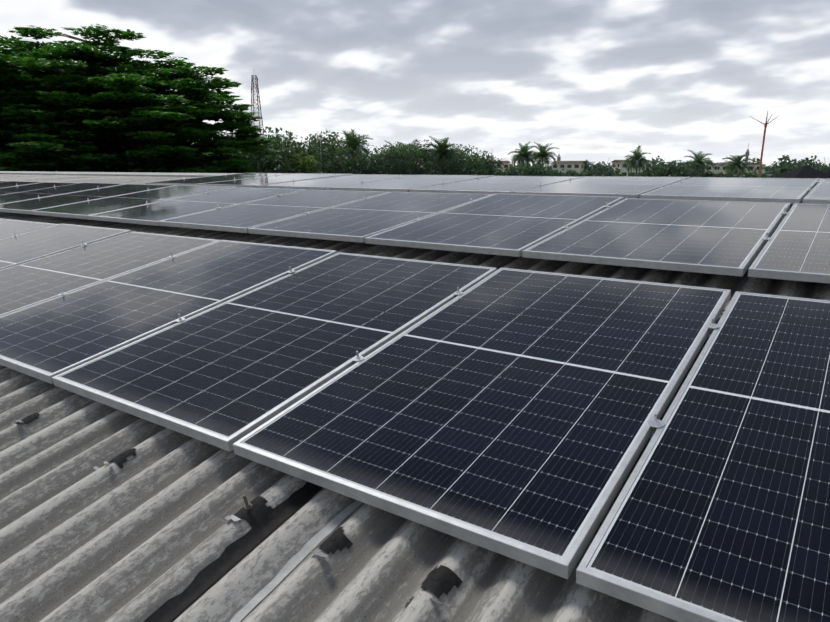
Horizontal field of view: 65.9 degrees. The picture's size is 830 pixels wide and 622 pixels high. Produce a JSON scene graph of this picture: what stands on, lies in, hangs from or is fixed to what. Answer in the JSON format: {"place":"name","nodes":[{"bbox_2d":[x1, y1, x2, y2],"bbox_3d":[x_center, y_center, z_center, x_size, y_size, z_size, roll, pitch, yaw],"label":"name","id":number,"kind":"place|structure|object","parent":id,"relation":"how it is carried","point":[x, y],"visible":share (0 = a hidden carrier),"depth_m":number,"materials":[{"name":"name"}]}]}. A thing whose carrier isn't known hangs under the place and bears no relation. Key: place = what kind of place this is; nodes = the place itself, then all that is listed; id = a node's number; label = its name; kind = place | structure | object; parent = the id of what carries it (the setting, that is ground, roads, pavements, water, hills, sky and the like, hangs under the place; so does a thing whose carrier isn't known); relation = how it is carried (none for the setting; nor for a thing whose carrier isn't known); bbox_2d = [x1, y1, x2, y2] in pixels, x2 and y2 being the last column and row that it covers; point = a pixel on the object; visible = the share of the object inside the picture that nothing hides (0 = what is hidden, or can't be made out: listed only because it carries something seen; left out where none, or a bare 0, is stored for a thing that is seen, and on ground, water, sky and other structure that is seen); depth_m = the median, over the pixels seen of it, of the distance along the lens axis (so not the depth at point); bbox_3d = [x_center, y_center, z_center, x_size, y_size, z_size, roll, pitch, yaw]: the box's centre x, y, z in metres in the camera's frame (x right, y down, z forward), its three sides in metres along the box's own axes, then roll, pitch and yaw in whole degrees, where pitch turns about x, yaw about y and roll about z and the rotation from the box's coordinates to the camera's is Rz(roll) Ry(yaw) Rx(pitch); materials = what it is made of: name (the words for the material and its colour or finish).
{"place":"outdoors","nodes":[
{"label":"outdoors","id":0,"kind":"place"},
{"bbox_2d":[0,0,829,167],"label":"sky","id":1,"kind":"structure","parent":0,"point":[596,81],"materials":[{"name":"white"}]},
{"bbox_2d":[490,161,510,173],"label":"estate block","id":2,"kind":"structure","parent":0,"point":[506,164],"depth_m":276.49,"materials":[{"name":"beige paint"}]},
{"bbox_2d":[562,168,575,175],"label":"bush","id":3,"kind":"object","parent":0,"point":[569,172],"visible":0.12,"depth_m":180.17,"materials":[{"name":"green plant"}]},
{"bbox_2d":[612,160,652,175],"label":"estate block","id":4,"kind":"structure","parent":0,"point":[618,164],"depth_m":269.25,"materials":[{"name":"beige paint"}]},
{"bbox_2d":[714,171,733,176],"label":"bush","id":5,"kind":"object","parent":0,"point":[721,174],"visible":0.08,"depth_m":173.62,"materials":[{"name":"green plant"}]},
{"bbox_2d":[772,165,829,177],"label":"mound","id":6,"kind":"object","parent":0,"point":[805,171],"depth_m":98.64,"materials":[{"name":"black stone"}]},
{"label":"ground","id":7,"kind":"structure","parent":0,"visible":0},
{"bbox_2d":[0,24,279,172],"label":"layered tree","id":8,"kind":"object","parent":7,"relation":"on","point":[90,109],"visible":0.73,"depth_m":44.96,"materials":[{"name":"green plant"}]},
{"bbox_2d":[188,140,267,172],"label":"tree","id":9,"kind":"object","parent":7,"relation":"on","point":[248,165],"visible":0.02,"depth_m":87.08,"materials":[{"name":"green plant"}]},
{"bbox_2d":[251,75,263,136],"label":"lattice tower","id":10,"kind":"structure","parent":7,"relation":"on","point":[256,89],"depth_m":277.80,"materials":[{"name":"red"}]},
{"bbox_2d":[217,131,301,172],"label":"tree","id":11,"kind":"object","parent":7,"relation":"on","point":[273,166],"visible":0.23,"depth_m":88.91,"materials":[{"name":"green plant"}]},
{"bbox_2d":[231,126,301,170],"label":"tree","id":12,"kind":"object","parent":7,"relation":"on","point":[276,132],"visible":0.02,"depth_m":103.60,"materials":[{"name":"green plant"}]},
{"bbox_2d":[236,131,299,161],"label":"tree","id":13,"kind":"object","parent":7,"relation":"on","point":[291,140],"visible":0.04,"depth_m":115.09,"materials":[{"name":"green plant"}]},
{"bbox_2d":[239,130,318,172],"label":"tree","id":14,"kind":"object","parent":7,"relation":"on","point":[284,151],"visible":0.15,"depth_m":92.99,"materials":[{"name":"green plant"}]},
{"bbox_2d":[271,152,322,172],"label":"bush","id":15,"kind":"object","parent":7,"relation":"on","point":[300,162],"visible":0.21,"depth_m":92.28,"materials":[{"name":"green plant"}]},
{"bbox_2d":[275,151,331,172],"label":"bush","id":16,"kind":"object","parent":7,"relation":"on","point":[320,160],"visible":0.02,"depth_m":107.20,"materials":[{"name":"green plant"}]},
{"bbox_2d":[290,138,331,151],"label":"tree","id":17,"kind":"object","parent":7,"relation":"on","point":[308,143],"depth_m":172.06,"materials":[{"name":"green plant"}]},
{"bbox_2d":[304,128,347,171],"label":"tree","id":18,"kind":"object","parent":7,"relation":"on","point":[332,140],"visible":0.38,"depth_m":143.20,"materials":[{"name":"green plant"}]},
{"bbox_2d":[309,142,370,173],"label":"tree","id":19,"kind":"object","parent":7,"relation":"on","point":[327,158],"visible":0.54,"depth_m":115.08,"materials":[{"name":"green plant"}]},
{"bbox_2d":[314,134,366,172],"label":"tree","id":20,"kind":"object","parent":7,"relation":"on","point":[344,149],"visible":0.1,"depth_m":158.50,"materials":[{"name":"green plant"}]},
{"bbox_2d":[332,129,373,166],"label":"palm","id":21,"kind":"object","parent":7,"relation":"on","point":[354,140],"visible":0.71,"depth_m":127.03,"materials":[{"name":"green plant"}]},
{"bbox_2d":[361,145,388,173],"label":"tree","id":22,"kind":"object","parent":7,"relation":"on","point":[382,148],"visible":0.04,"depth_m":153.33,"materials":[{"name":"green plant"}]},
{"bbox_2d":[349,153,404,174],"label":"bush","id":23,"kind":"object","parent":7,"relation":"on","point":[380,162],"visible":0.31,"depth_m":130.62,"materials":[{"name":"green plant"}]},
{"bbox_2d":[379,140,418,174],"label":"tree","id":24,"kind":"object","parent":7,"relation":"on","point":[398,146],"visible":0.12,"depth_m":144.41,"materials":[{"name":"green plant"}]},
{"bbox_2d":[380,141,433,174],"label":"tree","id":25,"kind":"object","parent":7,"relation":"on","point":[407,167],"visible":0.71,"depth_m":133.82,"materials":[{"name":"green plant"}]},
{"bbox_2d":[397,139,425,149],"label":"tree","id":26,"kind":"object","parent":7,"relation":"on","point":[415,140],"visible":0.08,"depth_m":155.70,"materials":[{"name":"green plant"}]},
{"bbox_2d":[387,139,451,174],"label":"tree","id":27,"kind":"object","parent":7,"relation":"on","point":[425,151],"visible":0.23,"depth_m":143.87,"materials":[{"name":"green plant"}]},
{"bbox_2d":[422,153,460,174],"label":"bush","id":28,"kind":"object","parent":7,"relation":"on","point":[438,165],"visible":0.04,"depth_m":169.18,"materials":[{"name":"green plant"}]},
{"bbox_2d":[424,137,460,173],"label":"palm","id":29,"kind":"object","parent":7,"relation":"on","point":[441,150],"visible":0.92,"depth_m":144.37,"materials":[{"name":"green plant"}]},
{"bbox_2d":[437,144,470,174],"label":"tree","id":30,"kind":"object","parent":7,"relation":"on","point":[457,149],"visible":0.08,"depth_m":181.00,"materials":[{"name":"green plant"}]},
{"bbox_2d":[432,144,488,174],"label":"tree","id":31,"kind":"object","parent":7,"relation":"on","point":[473,166],"visible":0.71,"depth_m":143.93,"materials":[{"name":"green plant"}]},
{"bbox_2d":[454,144,494,172],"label":"tree","id":32,"kind":"object","parent":7,"relation":"on","point":[473,156],"depth_m":193.69,"materials":[{"name":"green plant"}]},
{"bbox_2d":[447,151,503,175],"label":"tree","id":33,"kind":"object","parent":7,"relation":"on","point":[487,165],"visible":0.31,"depth_m":162.16,"materials":[{"name":"green plant"}]},
{"bbox_2d":[498,164,523,175],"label":"bush","id":34,"kind":"object","parent":7,"relation":"on","point":[507,169],"visible":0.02,"depth_m":174.20,"materials":[{"name":"green plant"}]},
{"bbox_2d":[508,141,537,168],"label":"palm","id":35,"kind":"object","parent":7,"relation":"on","point":[523,156],"visible":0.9,"depth_m":191.18,"materials":[{"name":"green plant"}]},
{"bbox_2d":[506,163,549,175],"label":"bush","id":36,"kind":"object","parent":7,"relation":"on","point":[535,170],"visible":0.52,"depth_m":164.72,"materials":[{"name":"green plant"}]},
{"bbox_2d":[531,163,554,175],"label":"bush","id":37,"kind":"object","parent":7,"relation":"on","point":[548,168],"visible":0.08,"depth_m":175.96,"materials":[{"name":"green plant"}]},
{"bbox_2d":[532,142,558,167],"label":"palm","id":38,"kind":"object","parent":7,"relation":"on","point":[542,154],"visible":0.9,"depth_m":195.08,"materials":[{"name":"green plant"}]},
{"bbox_2d":[538,166,562,175],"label":"bush","id":39,"kind":"object","parent":7,"relation":"on","point":[556,173],"visible":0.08,"depth_m":167.44,"materials":[{"name":"green plant"}]},
{"bbox_2d":[551,161,586,173],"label":"estate block","id":40,"kind":"structure","parent":7,"relation":"on","point":[578,166],"depth_m":280.87,"materials":[{"name":"beige paint"}]},
{"bbox_2d":[575,170,597,175],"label":"bush","id":41,"kind":"object","parent":7,"relation":"on","point":[588,173],"visible":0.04,"depth_m":165.75,"materials":[{"name":"green plant"}]},
{"bbox_2d":[584,160,593,171],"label":"tree","id":42,"kind":"object","parent":7,"relation":"on","point":[588,166],"visible":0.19,"depth_m":281.41,"materials":[{"name":"green plant"}]},
{"bbox_2d":[582,161,621,175],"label":"bush","id":43,"kind":"object","parent":7,"relation":"on","point":[599,172],"visible":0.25,"depth_m":191.82,"materials":[{"name":"green plant"}]},
{"bbox_2d":[592,160,611,175],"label":"tree","id":44,"kind":"object","parent":7,"relation":"on","point":[606,169],"visible":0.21,"depth_m":302.91,"materials":[{"name":"green plant"}]},
{"bbox_2d":[613,172,634,175],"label":"bush","id":45,"kind":"object","parent":7,"relation":"on","point":[622,174],"depth_m":169.13,"materials":[{"name":"green plant"}]},
{"bbox_2d":[622,145,650,173],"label":"palm","id":46,"kind":"object","parent":7,"relation":"on","point":[637,159],"visible":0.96,"depth_m":197.41,"materials":[{"name":"green plant"}]},
{"bbox_2d":[640,164,659,176],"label":"bush","id":47,"kind":"object","parent":7,"relation":"on","point":[652,172],"visible":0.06,"depth_m":175.47,"materials":[{"name":"green plant"}]},
{"bbox_2d":[641,156,681,176],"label":"tree","id":48,"kind":"object","parent":7,"relation":"on","point":[662,168],"visible":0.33,"depth_m":162.20,"materials":[{"name":"green plant"}]},
{"bbox_2d":[662,160,703,176],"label":"bush","id":49,"kind":"object","parent":7,"relation":"on","point":[683,172],"visible":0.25,"depth_m":158.24,"materials":[{"name":"green plant"}]},
{"bbox_2d":[684,150,714,176],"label":"palm","id":50,"kind":"object","parent":7,"relation":"on","point":[699,158],"visible":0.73,"depth_m":186.42,"materials":[{"name":"green plant"}]},
{"bbox_2d":[695,171,713,176],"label":"bush","id":51,"kind":"object","parent":7,"relation":"on","point":[707,174],"visible":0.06,"depth_m":186.96,"materials":[{"name":"green plant"}]},
{"bbox_2d":[705,162,765,176],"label":"estate block","id":52,"kind":"structure","parent":7,"relation":"on","point":[719,168],"depth_m":265.73,"materials":[{"name":"beige paint"}]},
{"bbox_2d":[720,154,755,175],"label":"palm","id":53,"kind":"object","parent":7,"relation":"on","point":[737,161],"visible":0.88,"depth_m":187.53,"materials":[{"name":"green plant"}]},
{"bbox_2d":[726,170,753,177],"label":"bush","id":54,"kind":"object","parent":7,"relation":"on","point":[737,175],"visible":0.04,"depth_m":157.17,"materials":[{"name":"green plant"}]},
{"bbox_2d":[741,166,761,177],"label":"bush","id":55,"kind":"object","parent":7,"relation":"on","point":[754,169],"visible":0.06,"depth_m":183.78,"materials":[{"name":"green plant"}]},
{"bbox_2d":[738,158,765,174],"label":"tree","id":56,"kind":"object","parent":7,"relation":"on","point":[758,160],"visible":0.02,"depth_m":261.58,"materials":[{"name":"green plant"}]},
{"bbox_2d":[752,172,775,177],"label":"bush","id":57,"kind":"object","parent":7,"relation":"on","point":[769,175],"visible":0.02,"depth_m":149.00,"materials":[{"name":"green plant"}]},
{"bbox_2d":[753,112,776,177],"bbox_3d":[11.703,-1.439,22.277,0.916,10.596,0.874,0,13,1],"label":"bare tree","id":58,"kind":"object","parent":7,"relation":"on","point":[765,126],"visible":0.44,"depth_m":21.41,"materials":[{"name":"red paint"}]},
{"bbox_2d":[747,161,796,176],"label":"tree","id":59,"kind":"object","parent":7,"relation":"on","point":[781,169],"visible":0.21,"depth_m":159.68,"materials":[{"name":"green plant"}]},
{"bbox_2d":[766,155,808,172],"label":"tree","id":60,"kind":"object","parent":7,"relation":"on","point":[795,164],"visible":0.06,"depth_m":166.53,"materials":[{"name":"green plant"}]},
{"bbox_2d":[786,159,814,167],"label":"tree","id":61,"kind":"object","parent":7,"relation":"on","point":[808,162],"visible":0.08,"depth_m":264.46,"materials":[{"name":"green plant"}]},
{"bbox_2d":[804,155,829,170],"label":"tree","id":62,"kind":"object","parent":7,"relation":"on","point":[819,168],"visible":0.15,"depth_m":167.81,"materials":[{"name":"green plant"}]},
{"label":"hall walls","id":63,"kind":"object","parent":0,"visible":0},
{"bbox_2d":[0,174,829,621],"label":"corrugated roof sheets","id":64,"kind":"object","parent":63,"relation":"on","point":[144,534],"visible":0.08,"depth_m":1.69,"materials":[{"name":"grey metal"}]},
{"bbox_2d":[0,181,41,187],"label":"solar panel","id":65,"kind":"object","parent":64,"relation":"on","point":[8,184],"visible":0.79,"depth_m":9.45,"materials":[{"name":"glass"}]},
{"bbox_2d":[12,412,39,424],"bbox_3d":[-1.429,0.398,2.357,0.070,0.033,0.090,9,15,34],"label":"debris","id":66,"kind":"object","parent":64,"relation":"on","point":[29,418],"visible":1,"depth_m":2.34,"materials":[{"name":"black metal"}]},
{"bbox_2d":[0,219,57,239],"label":"solar panel","id":67,"kind":"object","parent":64,"relation":"on","point":[8,227],"visible":0.58,"depth_m":5.63,"materials":[{"name":"glass"}]},
{"bbox_2d":[0,182,76,194],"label":"solar panel","id":68,"kind":"object","parent":64,"relation":"on","point":[20,188],"visible":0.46,"depth_m":8.76,"materials":[{"name":"glass"}]},
{"bbox_2d":[0,182,126,203],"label":"solar panel","id":69,"kind":"object","parent":64,"relation":"on","point":[41,193],"visible":0.77,"depth_m":7.95,"materials":[{"name":"glass"}]},
{"bbox_2d":[0,224,130,269],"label":"solar panel","id":70,"kind":"object","parent":64,"relation":"on","point":[33,245],"visible":0.85,"depth_m":4.88,"materials":[{"name":"glass"}]},
{"bbox_2d":[0,184,174,213],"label":"solar panel","id":71,"kind":"object","parent":64,"relation":"on","point":[24,207],"visible":0.81,"depth_m":7.14,"materials":[{"name":"glass"}]},
{"bbox_2d":[0,231,219,316],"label":"solar panel","id":72,"kind":"object","parent":64,"relation":"on","point":[29,284],"visible":0.88,"depth_m":4.11,"materials":[{"name":"glass"}]},
{"bbox_2d":[93,448,136,469],"bbox_3d":[-0.949,0.470,2.032,0.086,0.038,0.121,9,15,34],"label":"debris","id":73,"kind":"object","parent":64,"relation":"on","point":[120,459],"visible":1,"depth_m":2.02,"materials":[{"name":"black metal"}]},
{"bbox_2d":[30,185,235,218],"bbox_3d":[-2.869,-1.157,6.667,1.040,0.038,1.713,9,23,34],"label":"solar panel","id":74,"kind":"object","parent":64,"relation":"on","point":[82,210],"visible":0.79,"depth_m":6.51,"materials":[{"name":"glass"}]},
{"bbox_2d":[0,240,336,383],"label":"solar panel","id":75,"kind":"object","parent":64,"relation":"on","point":[47,341],"visible":0.9,"depth_m":3.26,"materials":[{"name":"glass"}]},
{"bbox_2d":[88,187,306,225],"bbox_3d":[-2.003,-1.020,6.078,1.040,0.035,1.713,9,22,34],"label":"solar panel","id":76,"kind":"object","parent":64,"relation":"on","point":[151,214],"visible":0.9,"depth_m":5.91,"materials":[{"name":"glass"}]},
{"bbox_2d":[145,173,294,184],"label":"solar panel","id":77,"kind":"object","parent":64,"relation":"on","point":[194,181],"visible":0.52,"depth_m":8.63,"materials":[{"name":"glass"}]},
{"bbox_2d":[144,481,322,621],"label":"roof gap","id":78,"kind":"object","parent":64,"relation":"on","point":[213,572],"visible":0.85,"depth_m":1.61,"materials":[{"name":"black"}]},
{"bbox_2d":[219,494,267,522],"bbox_3d":[-0.460,0.526,1.723,0.122,0.078,0.080,-12,17,-42],"label":"debris","id":79,"kind":"object","parent":64,"relation":"on","point":[244,512],"visible":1,"depth_m":1.71,"materials":[{"name":"black metal"}]},
{"bbox_2d":[246,502,273,528],"bbox_3d":[-0.405,0.552,1.709,0.090,0.058,0.084,9,15,34],"label":"tar patch","id":80,"kind":"object","parent":64,"relation":"on","point":[260,517],"visible":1,"depth_m":1.71,"materials":[{"name":"black"}]},
{"bbox_2d":[158,190,388,232],"bbox_3d":[-1.133,-0.885,5.485,1.040,0.036,1.713,9,22,34],"label":"solar panel","id":81,"kind":"object","parent":64,"relation":"on","point":[242,218],"visible":0.92,"depth_m":5.29,"materials":[{"name":"glass"}]},
{"bbox_2d":[196,173,350,187],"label":"solar panel","id":82,"kind":"object","parent":64,"relation":"on","point":[250,182],"visible":0.69,"depth_m":8.00,"materials":[{"name":"glass"}]},
{"bbox_2d":[52,252,496,451],"bbox_3d":[-0.500,0.038,2.842,1.040,0.037,1.713,9,26,34],"label":"solar panel","id":83,"kind":"object","parent":64,"relation":"on","point":[226,375],"visible":0.9,"depth_m":2.58,"materials":[{"name":"glass"}]},
{"bbox_2d":[230,500,362,621],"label":"roof sheet edge","id":84,"kind":"object","parent":64,"relation":"on","point":[312,543],"visible":0.88,"depth_m":1.58,"materials":[{"name":"grey metal"}]},
{"bbox_2d":[310,527,352,560],"bbox_3d":[-0.207,0.570,1.560,0.075,0.037,0.120,9,15,34],"label":"debris","id":85,"kind":"object","parent":64,"relation":"on","point":[335,541],"visible":0.94,"depth_m":1.56,"materials":[{"name":"black metal"}]},
{"bbox_2d":[255,174,412,189],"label":"solar panel","id":86,"kind":"object","parent":64,"relation":"on","point":[317,184],"visible":0.65,"depth_m":7.37,"materials":[{"name":"glass"}]},
{"bbox_2d":[12,232,718,443],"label":"panel clamps","id":87,"kind":"object","parent":64,"relation":"on","point":[655,423],"visible":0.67,"depth_m":2.30,"materials":[{"name":"silver metal"}]},
{"bbox_2d":[248,192,492,242],"bbox_3d":[-0.263,-0.754,4.891,1.040,0.035,1.713,9,22,34],"label":"solar panel","id":88,"kind":"object","parent":64,"relation":"on","point":[360,221],"visible":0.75,"depth_m":4.67,"materials":[{"name":"glass"}]},
{"bbox_2d":[16,183,788,249],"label":"panel clamps","id":89,"kind":"object","parent":64,"relation":"on","point":[766,238],"visible":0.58,"depth_m":4.34,"materials":[{"name":"silver metal"}]},
{"bbox_2d":[326,175,493,191],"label":"solar panel","id":90,"kind":"object","parent":64,"relation":"on","point":[404,184],"visible":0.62,"depth_m":6.75,"materials":[{"name":"glass"}]},
{"bbox_2d":[0,171,821,181],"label":"ridge capping","id":91,"kind":"object","parent":64,"relation":"on","point":[147,174],"depth_m":12.68,"materials":[{"name":"metal"}]},
{"bbox_2d":[402,565,461,603],"bbox_3d":[0.037,0.605,1.402,0.089,0.039,0.126,9,15,34],"label":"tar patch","id":92,"kind":"object","parent":64,"relation":"on","point":[439,581],"visible":0.98,"depth_m":1.41,"materials":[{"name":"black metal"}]},
{"bbox_2d":[232,268,730,578],"bbox_3d":[0.370,0.170,2.248,1.040,0.035,1.713,9,26,34],"label":"solar panel","id":93,"kind":"object","parent":64,"relation":"on","point":[509,412],"visible":1,"depth_m":1.93,"materials":[{"name":"glass"}]},
{"bbox_2d":[365,193,623,256],"bbox_3d":[0.606,-0.623,4.297,1.040,0.036,1.713,9,23,34],"label":"solar panel","id":94,"kind":"object","parent":64,"relation":"on","point":[513,225],"visible":0.83,"depth_m":4.07,"materials":[{"name":"glass"}]},
{"bbox_2d":[410,176,583,193],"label":"solar panel","id":95,"kind":"object","parent":64,"relation":"on","point":[499,184],"visible":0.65,"depth_m":6.17,"materials":[{"name":"glass"}]},
{"bbox_2d":[183,173,818,192],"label":"panel clamps","id":96,"kind":"object","parent":64,"relation":"on","point":[817,181],"visible":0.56,"depth_m":5.86,"materials":[{"name":"silver metal"}]},
{"bbox_2d":[512,176,689,198],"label":"solar panel","id":97,"kind":"object","parent":64,"relation":"on","point":[625,187],"visible":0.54,"depth_m":5.57,"materials":[{"name":"glass"}]},
{"bbox_2d":[522,198,790,276],"bbox_3d":[1.473,-0.484,3.708,1.040,0.036,1.713,9,22,34],"label":"solar panel","id":98,"kind":"object","parent":64,"relation":"on","point":[713,237],"visible":0.96,"depth_m":3.44,"materials":[{"name":"glass"}]},
{"bbox_2d":[576,291,829,621],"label":"solar panel","id":99,"kind":"object","parent":64,"relation":"on","point":[719,511],"visible":1,"depth_m":1.48,"materials":[{"name":"glass"}]},
{"bbox_2d":[640,177,819,203],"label":"solar panel","id":100,"kind":"object","parent":64,"relation":"on","point":[789,190],"visible":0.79,"depth_m":4.94,"materials":[{"name":"glass"}]},
{"bbox_2d":[748,203,829,282],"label":"solar panel","id":101,"kind":"object","parent":64,"relation":"on","point":[796,247],"visible":1,"depth_m":3.00,"materials":[{"name":"glass"}]},
{"bbox_2d":[802,179,829,203],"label":"solar panel","id":102,"kind":"object","parent":64,"relation":"on","point":[819,193],"visible":0.83,"depth_m":4.45,"materials":[{"name":"glass"}]}
]}

